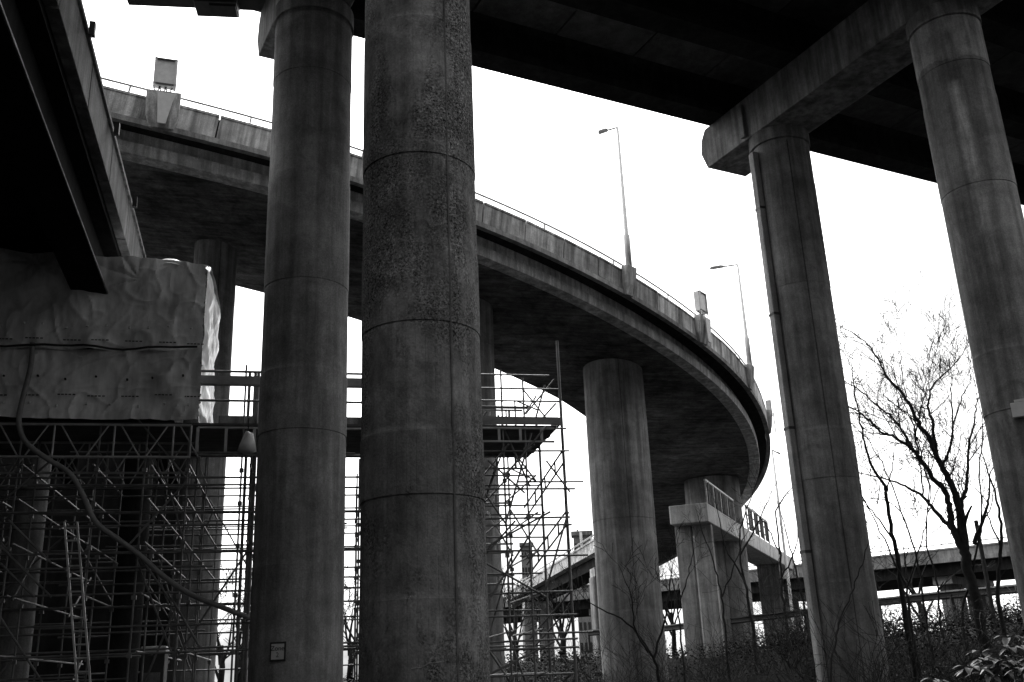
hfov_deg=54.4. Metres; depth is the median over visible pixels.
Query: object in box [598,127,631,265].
street lamp
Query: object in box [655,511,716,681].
sapling
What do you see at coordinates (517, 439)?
scaffold tower
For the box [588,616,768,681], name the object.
brush
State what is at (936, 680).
glossy shrub
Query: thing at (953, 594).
guard rail
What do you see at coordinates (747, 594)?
sapling
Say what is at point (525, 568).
tower block
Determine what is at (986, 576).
wooden post
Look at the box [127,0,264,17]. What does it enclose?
service duct
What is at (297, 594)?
concrete column
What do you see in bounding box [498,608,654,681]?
brush
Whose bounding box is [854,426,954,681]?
bare tree
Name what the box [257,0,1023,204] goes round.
viaduct deck
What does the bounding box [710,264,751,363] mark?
street lamp
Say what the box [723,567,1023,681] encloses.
brush
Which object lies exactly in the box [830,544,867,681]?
bramble stem
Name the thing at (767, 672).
brush
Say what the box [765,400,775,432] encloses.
sign cabinet
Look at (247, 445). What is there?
lamp
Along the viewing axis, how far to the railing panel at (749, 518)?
55.53 m
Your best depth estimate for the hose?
17.02 m
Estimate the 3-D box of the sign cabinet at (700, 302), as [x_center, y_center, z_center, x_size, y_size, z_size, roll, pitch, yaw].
[7.290,-0.895,37.967,0.325,2.039,0.636,-16,-23,34]
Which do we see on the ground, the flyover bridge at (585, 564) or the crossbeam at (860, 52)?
the flyover bridge at (585, 564)
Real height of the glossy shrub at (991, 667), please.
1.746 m
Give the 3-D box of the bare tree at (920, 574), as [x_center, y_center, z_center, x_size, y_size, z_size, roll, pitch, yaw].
[8.162,4.441,23.213,1.796,6.806,2.546,-2,-19,0]
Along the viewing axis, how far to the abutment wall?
36.80 m
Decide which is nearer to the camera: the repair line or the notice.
the repair line
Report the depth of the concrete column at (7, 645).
19.48 m
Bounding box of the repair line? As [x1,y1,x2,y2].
[411,660,447,668]
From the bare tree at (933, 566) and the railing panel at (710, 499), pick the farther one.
the railing panel at (710, 499)
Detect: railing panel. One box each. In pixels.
[703,479,734,520]
[744,505,769,542]
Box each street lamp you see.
[576,529,582,546]
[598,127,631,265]
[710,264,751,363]
[771,449,794,642]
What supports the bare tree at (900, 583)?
on the ground
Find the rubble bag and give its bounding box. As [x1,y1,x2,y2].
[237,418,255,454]
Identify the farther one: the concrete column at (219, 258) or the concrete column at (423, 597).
the concrete column at (219, 258)
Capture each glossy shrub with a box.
[921,678,949,681]
[945,635,1023,681]
[1008,634,1023,662]
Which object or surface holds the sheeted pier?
on the scaffold
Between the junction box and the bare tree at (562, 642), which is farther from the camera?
the bare tree at (562, 642)
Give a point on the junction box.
(1017, 407)
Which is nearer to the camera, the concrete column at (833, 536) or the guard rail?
the concrete column at (833, 536)
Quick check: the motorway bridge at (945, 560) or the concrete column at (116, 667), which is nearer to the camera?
the concrete column at (116, 667)
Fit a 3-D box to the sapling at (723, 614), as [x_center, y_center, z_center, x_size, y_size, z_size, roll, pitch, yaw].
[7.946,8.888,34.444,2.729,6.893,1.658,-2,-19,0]
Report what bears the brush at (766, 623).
on the ground
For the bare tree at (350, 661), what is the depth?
45.42 m
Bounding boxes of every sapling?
[573,521,683,681]
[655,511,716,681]
[696,503,767,681]
[705,459,789,675]
[728,484,797,650]
[767,474,808,632]
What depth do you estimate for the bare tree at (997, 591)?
21.19 m
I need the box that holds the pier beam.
[669,503,793,658]
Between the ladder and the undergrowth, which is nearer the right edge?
the undergrowth
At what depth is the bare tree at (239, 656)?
46.21 m
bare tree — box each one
[215,563,243,681]
[218,564,249,681]
[343,559,359,680]
[502,562,544,659]
[524,562,587,659]
[658,525,681,657]
[780,262,993,653]
[796,530,882,577]
[839,336,918,681]
[851,423,935,673]
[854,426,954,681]
[859,333,984,644]
[865,488,996,626]
[951,345,995,652]
[962,422,1011,655]
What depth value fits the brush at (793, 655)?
23.16 m
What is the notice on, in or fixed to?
attached to the concrete column at (297, 594)
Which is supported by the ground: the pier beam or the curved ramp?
the pier beam
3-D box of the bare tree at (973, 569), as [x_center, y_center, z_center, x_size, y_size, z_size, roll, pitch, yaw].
[10.221,3.278,21.826,1.552,7.182,3.278,-9,-20,19]
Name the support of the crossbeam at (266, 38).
on the concrete column at (297, 594)
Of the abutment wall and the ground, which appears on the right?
the ground
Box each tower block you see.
[519,542,533,582]
[571,530,593,659]
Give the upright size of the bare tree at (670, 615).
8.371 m
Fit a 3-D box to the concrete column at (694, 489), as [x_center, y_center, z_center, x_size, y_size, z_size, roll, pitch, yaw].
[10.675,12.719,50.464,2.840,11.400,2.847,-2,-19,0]
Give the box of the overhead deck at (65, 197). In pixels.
[0,0,177,483]
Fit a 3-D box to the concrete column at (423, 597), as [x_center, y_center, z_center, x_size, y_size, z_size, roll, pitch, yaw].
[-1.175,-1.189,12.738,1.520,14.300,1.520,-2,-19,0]
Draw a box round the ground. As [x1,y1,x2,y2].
[505,624,1023,681]
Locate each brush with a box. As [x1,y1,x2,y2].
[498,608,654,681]
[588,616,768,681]
[629,554,809,681]
[667,550,920,681]
[668,533,894,681]
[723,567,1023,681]
[752,588,1023,681]
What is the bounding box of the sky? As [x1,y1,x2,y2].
[82,0,1023,681]
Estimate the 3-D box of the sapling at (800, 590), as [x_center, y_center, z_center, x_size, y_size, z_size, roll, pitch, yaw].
[8.330,6.665,30.152,0.963,5.240,0.348,8,-21,-28]
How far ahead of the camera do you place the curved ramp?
34.12 m
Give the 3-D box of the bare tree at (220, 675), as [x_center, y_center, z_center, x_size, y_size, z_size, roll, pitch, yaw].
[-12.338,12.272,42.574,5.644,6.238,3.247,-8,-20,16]
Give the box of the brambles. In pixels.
[505,585,1023,681]
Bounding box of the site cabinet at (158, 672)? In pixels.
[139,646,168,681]
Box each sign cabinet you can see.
[152,57,177,123]
[693,290,710,342]
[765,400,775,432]
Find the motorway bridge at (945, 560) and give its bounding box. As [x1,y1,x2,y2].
[503,536,1014,638]
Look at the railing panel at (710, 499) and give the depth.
46.43 m
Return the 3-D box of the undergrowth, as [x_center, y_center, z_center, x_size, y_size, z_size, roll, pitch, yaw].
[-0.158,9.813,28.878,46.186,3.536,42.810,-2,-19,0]
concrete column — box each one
[0,458,51,681]
[106,459,153,681]
[167,239,236,681]
[247,0,353,681]
[358,0,490,681]
[479,298,505,681]
[583,359,668,681]
[684,475,756,652]
[748,124,889,681]
[905,0,1023,621]
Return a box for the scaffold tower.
[481,341,592,681]
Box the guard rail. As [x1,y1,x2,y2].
[588,584,1017,653]
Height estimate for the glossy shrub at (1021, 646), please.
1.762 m
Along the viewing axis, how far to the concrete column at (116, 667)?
19.79 m
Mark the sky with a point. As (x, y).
(540, 152)
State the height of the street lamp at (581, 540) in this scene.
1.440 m
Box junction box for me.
[1010,398,1023,418]
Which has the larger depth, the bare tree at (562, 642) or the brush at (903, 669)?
the bare tree at (562, 642)
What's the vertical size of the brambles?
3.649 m
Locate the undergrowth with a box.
[343,599,1023,681]
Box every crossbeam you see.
[257,0,353,59]
[701,0,1001,175]
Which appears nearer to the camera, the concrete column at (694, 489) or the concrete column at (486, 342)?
the concrete column at (486, 342)
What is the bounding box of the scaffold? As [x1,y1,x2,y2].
[0,365,361,681]
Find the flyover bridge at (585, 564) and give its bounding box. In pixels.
[503,535,600,661]
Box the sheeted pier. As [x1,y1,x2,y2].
[0,248,220,422]
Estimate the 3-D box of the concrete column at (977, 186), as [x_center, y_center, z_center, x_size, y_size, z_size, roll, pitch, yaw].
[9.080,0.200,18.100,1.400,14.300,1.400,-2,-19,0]
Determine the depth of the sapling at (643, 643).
20.98 m
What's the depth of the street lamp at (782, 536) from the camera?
55.35 m
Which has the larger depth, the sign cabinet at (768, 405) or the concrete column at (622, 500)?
the sign cabinet at (768, 405)
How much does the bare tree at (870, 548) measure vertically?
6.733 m
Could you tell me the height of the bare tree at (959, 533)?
10.113 m
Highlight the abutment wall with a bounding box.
[0,458,179,681]
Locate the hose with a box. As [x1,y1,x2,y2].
[16,342,249,619]
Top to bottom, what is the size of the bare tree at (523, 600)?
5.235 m
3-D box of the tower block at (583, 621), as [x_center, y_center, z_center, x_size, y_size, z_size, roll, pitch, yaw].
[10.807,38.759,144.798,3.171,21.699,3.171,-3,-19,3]
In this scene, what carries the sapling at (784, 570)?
on the ground
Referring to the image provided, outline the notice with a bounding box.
[269,642,285,661]
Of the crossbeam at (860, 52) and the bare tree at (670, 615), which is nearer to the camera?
the crossbeam at (860, 52)
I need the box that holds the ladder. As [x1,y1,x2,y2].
[63,522,90,681]
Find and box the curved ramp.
[101,77,771,565]
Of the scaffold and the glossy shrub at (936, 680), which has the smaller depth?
the glossy shrub at (936, 680)
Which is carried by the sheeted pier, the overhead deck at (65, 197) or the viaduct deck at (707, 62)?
the overhead deck at (65, 197)
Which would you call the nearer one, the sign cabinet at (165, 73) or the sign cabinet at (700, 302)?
the sign cabinet at (165, 73)
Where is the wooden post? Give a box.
[974,520,998,635]

